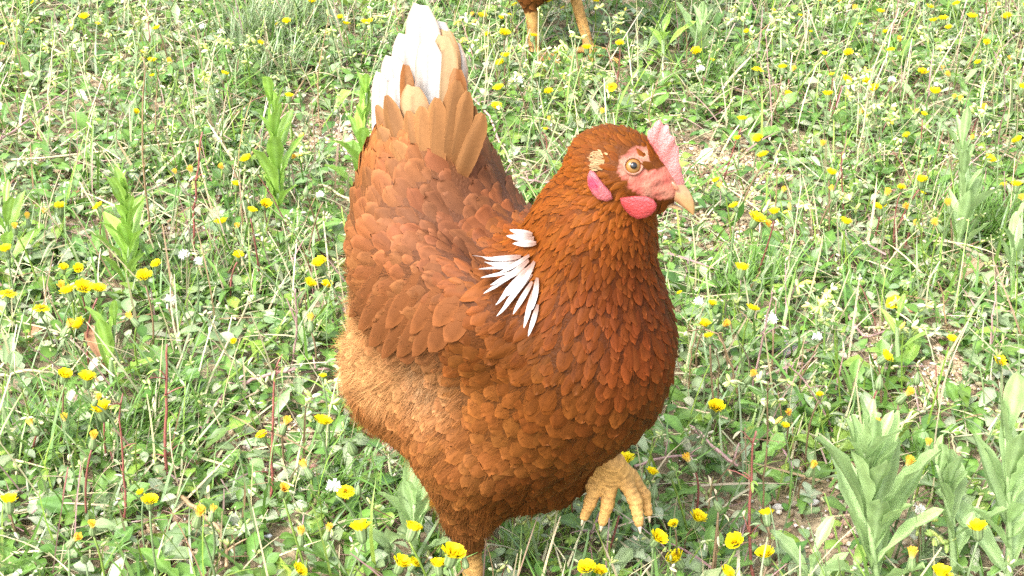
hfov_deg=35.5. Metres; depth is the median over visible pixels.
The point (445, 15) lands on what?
leaf rosette
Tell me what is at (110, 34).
budding weed
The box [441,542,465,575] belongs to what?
yellow flower
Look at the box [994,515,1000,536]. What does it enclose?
yellow flower
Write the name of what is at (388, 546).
flower bud
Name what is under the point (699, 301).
seed head
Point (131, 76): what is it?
budding weed
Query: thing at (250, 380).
dry twig
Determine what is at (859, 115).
closed flower
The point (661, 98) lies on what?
leaf rosette
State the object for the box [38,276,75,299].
leaf rosette
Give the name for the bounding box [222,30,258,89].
budding weed
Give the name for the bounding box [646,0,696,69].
leafy weed
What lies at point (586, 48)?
yellow flower
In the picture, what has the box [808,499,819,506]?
stone
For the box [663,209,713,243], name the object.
leaf rosette
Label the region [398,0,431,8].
leaf rosette
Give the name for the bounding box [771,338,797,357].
stone
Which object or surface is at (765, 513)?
yellow flower
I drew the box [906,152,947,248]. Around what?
plant stem
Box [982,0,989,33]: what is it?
plant stem
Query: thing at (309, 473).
closed flower
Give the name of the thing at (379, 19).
budding weed
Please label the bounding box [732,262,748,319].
yellow flower
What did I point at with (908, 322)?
leaf rosette
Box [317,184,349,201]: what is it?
dry twig
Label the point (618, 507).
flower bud
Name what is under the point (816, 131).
leaf rosette
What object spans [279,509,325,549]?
leaf rosette
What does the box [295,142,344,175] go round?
leaf rosette
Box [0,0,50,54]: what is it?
budding weed
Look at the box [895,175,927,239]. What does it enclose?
yellow flower
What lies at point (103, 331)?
leafy weed
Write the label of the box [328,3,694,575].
hen
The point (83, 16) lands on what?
yellow flower
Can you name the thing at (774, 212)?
yellow flower
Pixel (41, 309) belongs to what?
yellow flower
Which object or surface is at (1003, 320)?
leaf rosette
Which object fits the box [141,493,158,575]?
yellow flower
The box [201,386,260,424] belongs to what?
leaf rosette
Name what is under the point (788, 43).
budding weed
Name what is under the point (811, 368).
leaf rosette
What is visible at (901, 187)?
yellow flower
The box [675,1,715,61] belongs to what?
leafy weed
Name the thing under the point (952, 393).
leaf rosette
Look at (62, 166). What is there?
leaf rosette
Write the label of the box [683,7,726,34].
dry twig
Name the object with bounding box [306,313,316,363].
closed flower
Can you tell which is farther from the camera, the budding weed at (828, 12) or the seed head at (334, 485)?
the budding weed at (828, 12)
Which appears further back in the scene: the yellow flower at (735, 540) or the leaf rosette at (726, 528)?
the leaf rosette at (726, 528)
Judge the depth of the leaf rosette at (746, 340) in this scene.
1.53 m
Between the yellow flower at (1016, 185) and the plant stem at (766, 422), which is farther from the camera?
the yellow flower at (1016, 185)
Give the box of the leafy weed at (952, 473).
[934,434,1008,575]
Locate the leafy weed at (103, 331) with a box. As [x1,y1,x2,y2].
[84,300,153,390]
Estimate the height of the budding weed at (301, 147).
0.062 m
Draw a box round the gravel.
[0,0,1023,575]
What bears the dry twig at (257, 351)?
on the ground at (276, 530)
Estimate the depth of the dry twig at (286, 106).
2.02 m
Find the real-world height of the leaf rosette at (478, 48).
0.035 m
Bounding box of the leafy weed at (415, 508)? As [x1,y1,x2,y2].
[367,460,449,575]
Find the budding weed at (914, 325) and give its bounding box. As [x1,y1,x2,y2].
[881,296,940,366]
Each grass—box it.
[0,0,1023,575]
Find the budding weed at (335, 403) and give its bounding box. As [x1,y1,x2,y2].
[297,367,356,435]
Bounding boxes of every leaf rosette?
[0,18,34,40]
[0,102,51,130]
[0,151,18,157]
[0,153,9,160]
[0,155,70,181]
[0,225,33,243]
[0,246,53,280]
[0,281,35,303]
[0,314,60,342]
[0,350,66,409]
[0,470,36,494]
[0,491,20,529]
[0,530,61,575]
[2,54,65,89]
[7,0,39,8]
[9,492,103,571]
[11,42,54,54]
[11,92,61,123]
[14,175,61,202]
[17,401,91,441]
[23,183,91,221]
[26,224,75,252]
[28,18,77,42]
[36,473,150,540]
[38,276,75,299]
[44,229,125,279]
[50,122,125,149]
[53,0,103,19]
[56,80,92,91]
[56,291,118,319]
[56,348,105,392]
[65,526,153,575]
[66,62,106,80]
[76,161,150,200]
[78,130,165,176]
[80,422,164,481]
[86,15,120,36]
[86,83,147,110]
[90,0,131,22]
[94,201,146,219]
[94,391,162,429]
[101,54,135,77]
[109,101,180,135]
[110,238,183,261]
[114,276,181,310]
[116,22,169,48]
[119,475,175,517]
[121,60,189,93]
[124,413,212,470]
[132,0,163,18]
[134,187,198,226]
[135,345,210,412]
[139,337,183,355]
[140,534,216,575]
[153,522,190,568]
[155,28,210,44]
[155,125,196,146]
[159,307,200,334]
[164,234,218,255]
[168,146,209,180]
[175,264,211,277]
[179,42,232,58]
[181,0,213,20]
[182,449,264,504]
[183,266,240,320]
[188,68,220,101]
[190,89,249,129]
[190,498,282,562]
[192,125,236,155]
[196,13,230,31]
[197,187,239,223]
[198,356,277,405]
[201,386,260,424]
[208,255,271,285]
[209,59,253,87]
[213,220,265,245]
[214,148,259,176]
[223,0,246,7]
[227,326,285,353]
[229,546,302,575]
[231,287,298,332]
[239,463,307,522]
[243,67,289,101]
[246,432,330,487]
[250,186,288,216]
[251,108,282,130]
[259,136,297,152]
[268,378,335,429]
[271,206,341,258]
[275,250,345,279]
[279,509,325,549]
[283,179,327,200]
[284,315,334,341]
[288,348,337,377]
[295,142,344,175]
[300,30,322,39]
[301,201,348,221]
[302,61,350,84]
[309,89,350,119]
[312,533,379,575]
[313,458,379,497]
[315,415,364,446]
[323,164,351,201]
[325,33,374,65]
[325,314,348,339]
[326,70,373,95]
[332,0,382,15]
[339,502,397,549]
[345,140,359,147]
[357,26,399,44]
[368,455,406,503]
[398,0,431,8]
[421,535,447,564]
[430,7,470,26]
[463,36,493,69]
[464,23,498,37]
[468,77,493,91]
[469,1,518,19]
[486,104,525,141]
[490,141,505,154]
[498,519,564,572]
[499,53,543,82]
[499,87,539,106]
[500,112,558,139]
[511,15,560,37]
[517,181,541,200]
[518,2,551,16]
[520,135,567,161]
[546,47,589,68]
[549,160,561,169]
[550,30,609,44]
[551,66,605,100]
[557,2,591,21]
[557,488,644,568]
[575,103,642,130]
[582,547,632,575]
[586,0,643,17]
[590,68,649,99]
[598,9,664,30]
[611,35,665,60]
[617,90,677,124]
[629,441,665,460]
[636,116,673,135]
[638,70,680,89]
[643,26,688,41]
[651,479,703,526]
[653,2,699,18]
[658,227,669,232]
[659,247,712,275]
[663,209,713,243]
[664,377,716,414]
[667,276,714,299]
[669,104,714,122]
[675,312,687,317]
[677,315,718,360]
[678,11,741,43]
[678,405,753,464]
[680,299,759,322]
[684,175,704,184]
[688,40,741,66]
[689,426,793,498]
[692,525,752,574]
[699,252,763,288]
[700,86,752,107]
[700,195,739,206]
[704,511,755,554]
[707,0,759,18]
[723,56,776,76]
[724,113,780,138]
[729,236,783,261]
[734,379,787,410]
[736,321,785,359]
[744,385,835,437]
[745,225,816,287]
[746,92,808,119]
[749,140,812,169]
[751,195,808,222]
[767,25,796,38]
[767,295,832,341]
[773,64,816,91]
[783,157,848,192]
[786,43,833,70]
[788,9,842,33]
[794,423,855,479]
[797,264,868,294]
[800,334,866,372]
[805,211,841,237]
[805,557,862,575]
[813,109,850,135]
[815,358,908,412]
[819,70,853,82]
[821,294,905,328]
[823,14,865,31]
[828,42,883,66]
[832,232,889,267]
[837,178,874,206]
[843,339,915,385]
[856,2,889,17]
[857,156,898,184]
[863,547,939,575]
[864,34,931,79]
[864,85,920,120]
[870,107,944,150]
[876,181,919,202]
[879,0,935,16]
[879,217,908,234]
[883,315,929,338]
[891,130,946,161]
[897,290,939,317]
[900,427,933,467]
[901,238,946,271]
[915,76,944,88]
[917,455,981,498]
[923,24,954,55]
[923,166,998,191]
[923,212,975,245]
[925,101,979,120]
[929,252,971,289]
[933,0,981,17]
[934,56,975,73]
[935,328,992,349]
[935,488,994,546]
[940,381,986,416]
[948,565,999,575]
[949,412,1018,446]
[951,72,1002,101]
[953,35,1005,62]
[955,96,1023,143]
[957,344,1018,382]
[963,283,1023,320]
[971,173,1023,207]
[974,0,1013,15]
[976,301,1023,362]
[976,378,1008,402]
[982,154,1023,177]
[983,340,1023,372]
[995,14,1023,33]
[999,75,1021,97]
[1003,49,1023,60]
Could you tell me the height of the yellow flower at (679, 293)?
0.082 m
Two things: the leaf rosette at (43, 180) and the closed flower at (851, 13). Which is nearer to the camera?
the leaf rosette at (43, 180)
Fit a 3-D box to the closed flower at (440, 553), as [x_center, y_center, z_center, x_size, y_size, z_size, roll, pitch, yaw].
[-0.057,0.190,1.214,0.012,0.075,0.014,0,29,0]
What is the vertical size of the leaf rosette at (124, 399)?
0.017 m
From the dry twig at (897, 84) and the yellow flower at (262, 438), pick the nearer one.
the yellow flower at (262, 438)
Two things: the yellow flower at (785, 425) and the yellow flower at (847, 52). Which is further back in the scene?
the yellow flower at (847, 52)
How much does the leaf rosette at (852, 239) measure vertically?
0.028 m
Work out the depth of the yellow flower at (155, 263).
1.51 m
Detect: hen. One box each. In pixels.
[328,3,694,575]
[514,0,623,74]
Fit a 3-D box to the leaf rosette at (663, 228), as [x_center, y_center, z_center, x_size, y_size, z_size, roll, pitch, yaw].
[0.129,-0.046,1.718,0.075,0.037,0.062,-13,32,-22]
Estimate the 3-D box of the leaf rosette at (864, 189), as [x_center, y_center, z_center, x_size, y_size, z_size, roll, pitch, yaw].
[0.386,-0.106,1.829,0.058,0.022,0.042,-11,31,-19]
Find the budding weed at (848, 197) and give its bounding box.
[805,179,860,229]
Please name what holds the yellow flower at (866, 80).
on the ground at (276, 530)
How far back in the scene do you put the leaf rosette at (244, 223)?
1.75 m
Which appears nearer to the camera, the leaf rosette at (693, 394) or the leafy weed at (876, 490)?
the leafy weed at (876, 490)
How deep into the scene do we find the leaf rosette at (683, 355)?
1.54 m
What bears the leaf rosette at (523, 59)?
on the ground at (276, 530)
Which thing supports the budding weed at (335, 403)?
on the ground at (276, 530)
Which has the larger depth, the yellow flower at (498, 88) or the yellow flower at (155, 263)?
the yellow flower at (498, 88)
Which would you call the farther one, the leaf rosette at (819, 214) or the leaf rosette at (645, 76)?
the leaf rosette at (645, 76)
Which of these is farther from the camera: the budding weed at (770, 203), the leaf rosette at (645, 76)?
the leaf rosette at (645, 76)
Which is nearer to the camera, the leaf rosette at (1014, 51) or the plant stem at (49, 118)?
the plant stem at (49, 118)
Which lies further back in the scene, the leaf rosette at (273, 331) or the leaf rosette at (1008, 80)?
the leaf rosette at (1008, 80)
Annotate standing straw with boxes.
[0,0,1023,575]
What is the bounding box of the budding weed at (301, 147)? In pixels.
[290,132,319,183]
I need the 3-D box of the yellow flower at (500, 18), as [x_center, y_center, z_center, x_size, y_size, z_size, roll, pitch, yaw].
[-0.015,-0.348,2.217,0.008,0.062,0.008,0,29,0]
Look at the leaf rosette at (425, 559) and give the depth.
1.24 m
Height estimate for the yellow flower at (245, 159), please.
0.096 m
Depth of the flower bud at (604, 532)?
1.21 m
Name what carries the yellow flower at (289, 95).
on the ground at (276, 530)
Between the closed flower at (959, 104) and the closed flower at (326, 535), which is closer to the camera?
the closed flower at (326, 535)
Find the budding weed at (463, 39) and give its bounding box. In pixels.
[453,12,488,79]
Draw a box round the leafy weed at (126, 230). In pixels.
[88,167,151,298]
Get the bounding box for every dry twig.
[0,85,75,140]
[0,124,195,161]
[0,352,56,382]
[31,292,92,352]
[47,1,79,48]
[152,291,199,434]
[179,494,250,567]
[196,382,238,436]
[199,266,253,403]
[216,297,315,391]
[236,354,330,385]
[251,66,313,153]
[259,30,285,62]
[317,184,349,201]
[473,99,505,160]
[506,160,549,183]
[571,71,601,139]
[634,82,718,110]
[634,437,704,467]
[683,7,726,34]
[687,423,743,466]
[848,314,906,339]
[878,49,930,101]
[899,392,950,428]
[919,52,973,66]
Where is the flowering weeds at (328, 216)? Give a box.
[0,0,1023,575]
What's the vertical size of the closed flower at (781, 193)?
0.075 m
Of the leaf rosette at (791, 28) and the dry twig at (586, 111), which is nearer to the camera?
the dry twig at (586, 111)
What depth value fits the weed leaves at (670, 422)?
1.63 m
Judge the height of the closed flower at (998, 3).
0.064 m
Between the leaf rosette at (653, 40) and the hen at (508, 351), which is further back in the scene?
the leaf rosette at (653, 40)
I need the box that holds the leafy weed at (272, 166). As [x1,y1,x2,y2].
[252,76,303,230]
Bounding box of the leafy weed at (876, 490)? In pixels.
[815,396,946,575]
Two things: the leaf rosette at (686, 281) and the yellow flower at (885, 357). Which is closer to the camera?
the yellow flower at (885, 357)
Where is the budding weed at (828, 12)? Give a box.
[820,0,848,53]
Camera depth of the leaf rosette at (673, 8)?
2.36 m
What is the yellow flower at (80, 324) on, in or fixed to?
on the ground at (276, 530)
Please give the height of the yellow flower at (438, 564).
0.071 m
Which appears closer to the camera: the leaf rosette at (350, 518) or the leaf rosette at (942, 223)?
the leaf rosette at (350, 518)
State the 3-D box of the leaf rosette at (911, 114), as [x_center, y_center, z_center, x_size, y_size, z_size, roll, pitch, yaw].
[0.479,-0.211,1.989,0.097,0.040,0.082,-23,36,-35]
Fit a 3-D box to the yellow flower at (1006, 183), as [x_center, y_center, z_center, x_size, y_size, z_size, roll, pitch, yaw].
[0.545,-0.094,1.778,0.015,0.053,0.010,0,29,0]
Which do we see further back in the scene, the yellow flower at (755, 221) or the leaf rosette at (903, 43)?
the leaf rosette at (903, 43)
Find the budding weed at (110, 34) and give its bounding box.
[94,14,131,82]
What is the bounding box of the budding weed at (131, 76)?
[110,13,154,125]
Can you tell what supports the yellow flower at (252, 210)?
on the ground at (276, 530)
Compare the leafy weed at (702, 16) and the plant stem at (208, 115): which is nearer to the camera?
the plant stem at (208, 115)
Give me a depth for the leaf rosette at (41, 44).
2.24 m
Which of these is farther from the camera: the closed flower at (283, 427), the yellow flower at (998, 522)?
the closed flower at (283, 427)
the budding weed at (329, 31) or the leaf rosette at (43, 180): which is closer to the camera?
the leaf rosette at (43, 180)
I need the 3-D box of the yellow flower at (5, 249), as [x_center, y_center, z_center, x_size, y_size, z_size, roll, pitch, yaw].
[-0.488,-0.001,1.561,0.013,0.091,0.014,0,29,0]
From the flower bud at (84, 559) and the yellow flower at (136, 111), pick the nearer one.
the flower bud at (84, 559)
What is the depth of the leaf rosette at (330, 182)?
1.86 m
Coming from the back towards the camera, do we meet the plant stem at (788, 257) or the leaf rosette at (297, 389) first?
the plant stem at (788, 257)
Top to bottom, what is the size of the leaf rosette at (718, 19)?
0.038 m
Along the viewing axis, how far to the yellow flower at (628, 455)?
1.32 m
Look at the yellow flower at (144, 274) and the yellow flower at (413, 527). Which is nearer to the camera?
the yellow flower at (413, 527)
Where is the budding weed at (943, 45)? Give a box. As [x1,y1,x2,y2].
[916,25,951,75]
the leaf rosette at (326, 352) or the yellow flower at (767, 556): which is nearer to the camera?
the yellow flower at (767, 556)
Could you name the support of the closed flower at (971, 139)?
on the ground at (276, 530)
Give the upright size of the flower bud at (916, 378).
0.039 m
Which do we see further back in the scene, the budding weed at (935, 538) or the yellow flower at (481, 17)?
the yellow flower at (481, 17)
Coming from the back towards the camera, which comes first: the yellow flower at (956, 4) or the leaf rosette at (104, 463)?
the yellow flower at (956, 4)
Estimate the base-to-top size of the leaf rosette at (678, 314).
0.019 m
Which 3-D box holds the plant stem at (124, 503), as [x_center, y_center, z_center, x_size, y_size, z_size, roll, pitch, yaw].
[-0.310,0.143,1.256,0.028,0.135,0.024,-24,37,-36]
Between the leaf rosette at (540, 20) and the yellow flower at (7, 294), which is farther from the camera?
the leaf rosette at (540, 20)
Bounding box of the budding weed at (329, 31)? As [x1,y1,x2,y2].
[309,26,356,80]
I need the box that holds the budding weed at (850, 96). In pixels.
[833,67,871,140]
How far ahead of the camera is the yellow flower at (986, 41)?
2.07 m
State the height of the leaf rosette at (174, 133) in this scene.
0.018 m
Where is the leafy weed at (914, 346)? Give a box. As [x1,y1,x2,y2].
[865,293,927,384]
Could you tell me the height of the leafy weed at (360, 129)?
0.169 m
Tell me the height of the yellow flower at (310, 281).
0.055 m
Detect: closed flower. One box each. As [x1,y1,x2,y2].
[11,222,40,298]
[20,212,31,261]
[25,418,40,466]
[41,208,49,239]
[56,280,79,334]
[60,318,84,369]
[60,412,70,461]
[65,532,82,575]
[84,429,97,513]
[88,519,105,575]
[91,393,118,471]
[125,311,143,383]
[166,57,178,107]
[170,168,180,243]
[186,165,198,214]
[191,504,215,575]
[196,147,206,198]
[207,503,216,575]
[217,163,236,216]
[234,222,243,273]
[278,482,308,575]
[279,415,291,467]
[288,154,295,207]
[296,525,304,561]
[299,459,313,509]
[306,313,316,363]
[322,522,348,575]
[429,500,443,557]
[456,549,468,575]
[468,11,483,58]
[539,116,551,148]
[597,108,604,124]
[682,452,699,507]
[716,181,733,254]
[716,319,730,377]
[734,369,756,438]
[765,219,771,227]
[777,186,786,241]
[785,408,792,462]
[786,65,796,89]
[797,460,817,518]
[813,185,835,249]
[818,140,827,210]
[845,4,857,44]
[856,108,863,142]
[877,187,890,260]
[889,202,912,250]
[892,455,915,532]
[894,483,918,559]
[895,386,914,409]
[896,35,903,56]
[904,219,916,247]
[906,108,918,155]
[906,546,917,575]
[924,438,931,488]
[930,217,943,281]
[941,65,946,85]
[944,70,954,103]
[944,198,953,252]
[948,93,955,119]
[955,95,962,115]
[965,134,975,146]
[971,103,987,134]
[995,2,999,36]
[1005,55,1013,72]
[1018,194,1023,218]
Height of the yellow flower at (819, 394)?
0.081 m
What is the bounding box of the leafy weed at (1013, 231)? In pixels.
[998,202,1023,292]
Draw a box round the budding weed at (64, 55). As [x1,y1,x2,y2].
[42,18,95,122]
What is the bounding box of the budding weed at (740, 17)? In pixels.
[725,4,754,64]
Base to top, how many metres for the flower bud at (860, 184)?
0.058 m
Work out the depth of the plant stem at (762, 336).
1.42 m
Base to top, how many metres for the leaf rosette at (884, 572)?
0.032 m
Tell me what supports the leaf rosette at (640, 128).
on the ground at (276, 530)
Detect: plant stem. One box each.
[9,67,26,121]
[38,29,66,144]
[108,393,135,521]
[130,43,154,259]
[141,344,184,475]
[147,64,168,151]
[174,16,196,123]
[180,132,205,265]
[199,34,220,123]
[253,354,287,509]
[278,288,307,374]
[313,9,333,136]
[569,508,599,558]
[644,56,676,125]
[680,295,708,388]
[684,314,741,415]
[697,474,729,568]
[698,324,729,414]
[727,431,760,575]
[743,380,783,533]
[744,284,787,414]
[763,16,785,138]
[763,137,786,249]
[778,170,804,282]
[787,355,832,431]
[832,151,854,225]
[855,7,899,171]
[904,205,943,291]
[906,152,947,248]
[936,282,957,339]
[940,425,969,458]
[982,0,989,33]
[987,266,1011,345]
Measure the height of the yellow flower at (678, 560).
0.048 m
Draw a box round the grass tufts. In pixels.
[0,0,1023,575]
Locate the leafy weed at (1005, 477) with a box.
[935,372,1023,575]
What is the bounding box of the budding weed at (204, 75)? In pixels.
[197,34,233,116]
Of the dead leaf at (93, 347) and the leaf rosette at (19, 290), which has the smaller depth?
the dead leaf at (93, 347)
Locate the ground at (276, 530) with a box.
[0,0,1023,575]
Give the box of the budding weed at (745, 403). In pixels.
[722,371,795,436]
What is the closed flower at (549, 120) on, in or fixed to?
on the ground at (276, 530)
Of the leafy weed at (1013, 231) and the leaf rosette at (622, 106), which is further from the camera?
the leaf rosette at (622, 106)
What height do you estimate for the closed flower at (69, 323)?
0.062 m
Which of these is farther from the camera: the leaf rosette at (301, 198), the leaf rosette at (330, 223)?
the leaf rosette at (301, 198)
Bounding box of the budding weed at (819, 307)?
[789,279,845,375]
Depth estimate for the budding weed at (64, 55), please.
2.00 m
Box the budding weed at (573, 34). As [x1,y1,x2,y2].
[552,31,593,101]
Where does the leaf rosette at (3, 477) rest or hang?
on the ground at (276, 530)
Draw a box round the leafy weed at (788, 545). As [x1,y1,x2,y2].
[770,515,848,575]
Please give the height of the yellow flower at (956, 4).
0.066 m
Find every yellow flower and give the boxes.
[0,42,8,64]
[0,243,18,312]
[0,289,17,383]
[0,493,20,556]
[32,304,54,347]
[54,201,63,244]
[58,263,75,336]
[58,284,73,355]
[58,367,72,452]
[72,316,86,354]
[73,263,88,318]
[75,278,92,324]
[78,12,88,71]
[78,370,101,444]
[86,283,106,364]
[91,399,110,468]
[92,202,104,249]
[134,108,141,142]
[135,268,154,344]
[136,488,149,568]
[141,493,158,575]
[147,57,157,97]
[147,73,154,103]
[150,259,193,339]
[152,25,167,57]
[214,217,232,268]
[221,70,228,114]
[229,250,243,307]
[230,337,243,400]
[231,180,240,215]
[240,154,254,233]
[244,40,263,87]
[247,206,261,293]
[255,430,272,479]
[260,198,272,236]
[282,17,300,66]
[285,92,293,140]
[291,562,306,575]
[304,277,316,310]
[307,0,315,27]
[311,255,344,331]
[314,414,332,471]
[318,373,329,457]
[321,279,338,328]
[336,14,344,58]
[336,485,354,519]
[343,21,349,44]
[349,518,371,575]
[360,19,367,50]
[367,18,373,55]
[394,553,410,575]
[405,520,426,575]
[407,556,419,575]
[430,557,444,575]
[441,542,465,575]
[476,32,488,69]
[478,12,485,31]
[491,101,501,136]
[492,58,504,97]
[492,83,502,99]
[496,28,510,81]
[499,15,503,51]
[500,52,509,98]
[508,13,518,60]
[510,2,517,21]
[529,33,537,51]
[542,0,552,29]
[543,127,547,173]
[544,88,552,105]
[550,51,557,87]
[577,558,595,575]
[582,44,591,62]
[592,0,598,43]
[593,564,607,575]
[606,82,616,108]
[614,40,623,97]
[620,451,634,501]
[647,466,658,523]
[649,528,668,575]
[665,548,684,572]
[667,518,677,573]
[673,290,682,305]
[684,508,707,557]
[688,46,701,78]
[688,299,715,350]
[695,318,710,366]
[698,398,725,481]
[703,332,717,435]
[711,177,718,224]
[720,564,734,575]
[724,115,746,179]
[725,531,743,565]
[729,202,738,290]
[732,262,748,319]
[733,135,740,187]
[737,151,768,222]
[742,304,759,372]
[744,29,756,65]
[749,210,765,251]
[751,66,763,103]
[752,133,762,187]
[755,545,774,575]
[756,207,779,275]
[758,508,773,571]
[773,64,787,124]
[781,422,791,492]
[795,14,802,36]
[804,391,822,472]
[819,0,824,33]
[822,51,833,89]
[822,90,833,139]
[827,168,836,230]
[828,74,851,123]
[829,72,833,110]
[838,48,852,93]
[840,216,851,275]
[854,77,869,120]
[870,83,878,98]
[873,8,884,50]
[874,29,887,51]
[875,202,886,234]
[877,349,892,412]
[882,47,893,95]
[885,294,899,315]
[893,184,904,253]
[894,132,909,166]
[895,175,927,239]
[917,67,928,90]
[917,111,927,167]
[918,4,932,37]
[927,496,939,547]
[928,18,936,51]
[930,87,942,144]
[932,563,953,575]
[934,15,947,45]
[945,24,952,41]
[946,334,956,375]
[953,0,959,37]
[967,13,977,67]
[967,518,987,575]
[972,59,981,78]
[981,154,996,175]
[984,39,992,95]
[993,355,1006,374]
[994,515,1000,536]
[999,182,1007,206]
[1001,12,1011,24]
[1005,180,1021,228]
[1006,135,1022,172]
[1017,82,1023,109]
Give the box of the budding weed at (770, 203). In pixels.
[763,199,820,251]
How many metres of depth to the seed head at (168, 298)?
1.52 m
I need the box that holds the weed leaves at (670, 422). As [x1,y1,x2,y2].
[0,0,1023,575]
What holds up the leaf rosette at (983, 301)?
on the ground at (276, 530)
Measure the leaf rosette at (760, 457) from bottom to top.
0.045 m
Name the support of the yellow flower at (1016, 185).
on the ground at (276, 530)
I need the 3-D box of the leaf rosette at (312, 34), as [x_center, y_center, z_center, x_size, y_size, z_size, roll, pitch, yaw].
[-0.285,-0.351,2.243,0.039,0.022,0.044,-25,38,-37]
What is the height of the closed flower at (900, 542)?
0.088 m
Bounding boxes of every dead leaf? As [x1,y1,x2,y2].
[26,326,41,343]
[84,325,107,374]
[953,253,986,288]
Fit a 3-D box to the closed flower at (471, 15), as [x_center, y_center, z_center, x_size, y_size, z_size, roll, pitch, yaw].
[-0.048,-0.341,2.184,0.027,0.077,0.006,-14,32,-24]
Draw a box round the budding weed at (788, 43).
[771,11,800,63]
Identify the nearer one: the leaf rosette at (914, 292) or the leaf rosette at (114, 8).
the leaf rosette at (914, 292)
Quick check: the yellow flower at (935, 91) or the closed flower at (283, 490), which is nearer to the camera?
the closed flower at (283, 490)
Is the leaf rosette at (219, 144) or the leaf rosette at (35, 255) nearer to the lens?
the leaf rosette at (35, 255)
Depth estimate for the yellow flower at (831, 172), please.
1.71 m
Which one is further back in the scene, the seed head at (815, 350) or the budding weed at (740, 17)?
the budding weed at (740, 17)
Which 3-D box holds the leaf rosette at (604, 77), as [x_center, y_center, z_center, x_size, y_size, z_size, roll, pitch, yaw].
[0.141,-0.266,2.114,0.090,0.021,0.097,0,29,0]
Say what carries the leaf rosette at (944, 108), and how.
on the ground at (276, 530)
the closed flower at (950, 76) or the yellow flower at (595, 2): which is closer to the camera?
the closed flower at (950, 76)
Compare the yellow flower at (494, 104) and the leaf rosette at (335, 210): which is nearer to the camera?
the leaf rosette at (335, 210)
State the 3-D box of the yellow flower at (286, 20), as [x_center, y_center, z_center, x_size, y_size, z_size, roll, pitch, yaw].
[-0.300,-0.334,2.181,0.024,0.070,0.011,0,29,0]
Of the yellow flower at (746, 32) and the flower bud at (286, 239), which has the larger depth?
the yellow flower at (746, 32)
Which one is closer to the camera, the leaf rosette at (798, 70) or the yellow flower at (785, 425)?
the yellow flower at (785, 425)
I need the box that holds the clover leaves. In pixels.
[0,0,1023,575]
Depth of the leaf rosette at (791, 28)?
2.28 m
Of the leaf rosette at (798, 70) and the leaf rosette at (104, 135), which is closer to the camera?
the leaf rosette at (104, 135)
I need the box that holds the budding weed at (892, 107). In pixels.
[863,103,901,160]
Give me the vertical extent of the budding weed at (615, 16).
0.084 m
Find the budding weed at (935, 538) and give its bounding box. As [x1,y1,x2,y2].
[901,512,955,575]
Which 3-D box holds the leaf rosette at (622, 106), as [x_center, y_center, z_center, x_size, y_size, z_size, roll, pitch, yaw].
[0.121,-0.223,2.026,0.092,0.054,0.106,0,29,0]
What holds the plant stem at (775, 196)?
on the ground at (276, 530)
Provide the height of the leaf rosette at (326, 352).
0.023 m
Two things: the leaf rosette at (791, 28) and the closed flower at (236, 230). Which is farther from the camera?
the leaf rosette at (791, 28)
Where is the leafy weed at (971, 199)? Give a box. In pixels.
[943,106,1003,252]
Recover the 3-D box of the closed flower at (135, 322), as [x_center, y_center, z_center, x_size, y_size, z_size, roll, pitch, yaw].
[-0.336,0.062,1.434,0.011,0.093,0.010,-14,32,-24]
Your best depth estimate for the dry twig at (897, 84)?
2.10 m
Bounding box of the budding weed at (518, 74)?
[508,43,551,114]
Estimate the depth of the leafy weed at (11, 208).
1.64 m
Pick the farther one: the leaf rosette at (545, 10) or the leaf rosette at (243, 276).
the leaf rosette at (545, 10)
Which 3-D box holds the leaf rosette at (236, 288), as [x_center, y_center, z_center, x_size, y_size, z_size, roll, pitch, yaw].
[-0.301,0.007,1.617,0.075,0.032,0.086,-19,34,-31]
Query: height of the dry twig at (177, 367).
0.025 m
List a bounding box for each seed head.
[164,294,183,345]
[178,249,192,293]
[193,256,202,313]
[307,191,323,265]
[326,478,355,519]
[516,76,526,121]
[694,296,703,351]
[696,64,704,98]
[764,313,777,382]
[796,332,821,385]
[880,76,895,113]
[897,2,913,33]
[915,504,925,571]
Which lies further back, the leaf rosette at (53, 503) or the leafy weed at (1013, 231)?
the leafy weed at (1013, 231)
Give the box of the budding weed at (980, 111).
[956,103,999,162]
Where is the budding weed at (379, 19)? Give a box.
[354,0,395,60]
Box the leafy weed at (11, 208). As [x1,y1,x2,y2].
[0,179,41,274]
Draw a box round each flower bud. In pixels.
[80,556,88,575]
[156,234,163,283]
[183,351,189,360]
[283,235,290,295]
[303,185,323,255]
[324,545,336,569]
[347,441,360,500]
[355,484,377,548]
[384,543,391,570]
[600,525,611,561]
[610,503,622,547]
[650,484,657,530]
[666,471,688,530]
[711,500,722,568]
[851,180,862,225]
[862,183,872,227]
[863,367,873,391]
[873,374,882,399]
[913,372,923,406]
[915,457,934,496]
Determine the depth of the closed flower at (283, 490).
1.20 m
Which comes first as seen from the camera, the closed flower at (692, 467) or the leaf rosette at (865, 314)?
the closed flower at (692, 467)
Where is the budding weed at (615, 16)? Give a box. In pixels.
[594,3,627,53]
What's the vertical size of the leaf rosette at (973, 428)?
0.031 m
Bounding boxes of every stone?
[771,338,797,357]
[772,503,783,510]
[796,536,805,540]
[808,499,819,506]
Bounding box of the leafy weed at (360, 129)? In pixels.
[324,72,372,185]

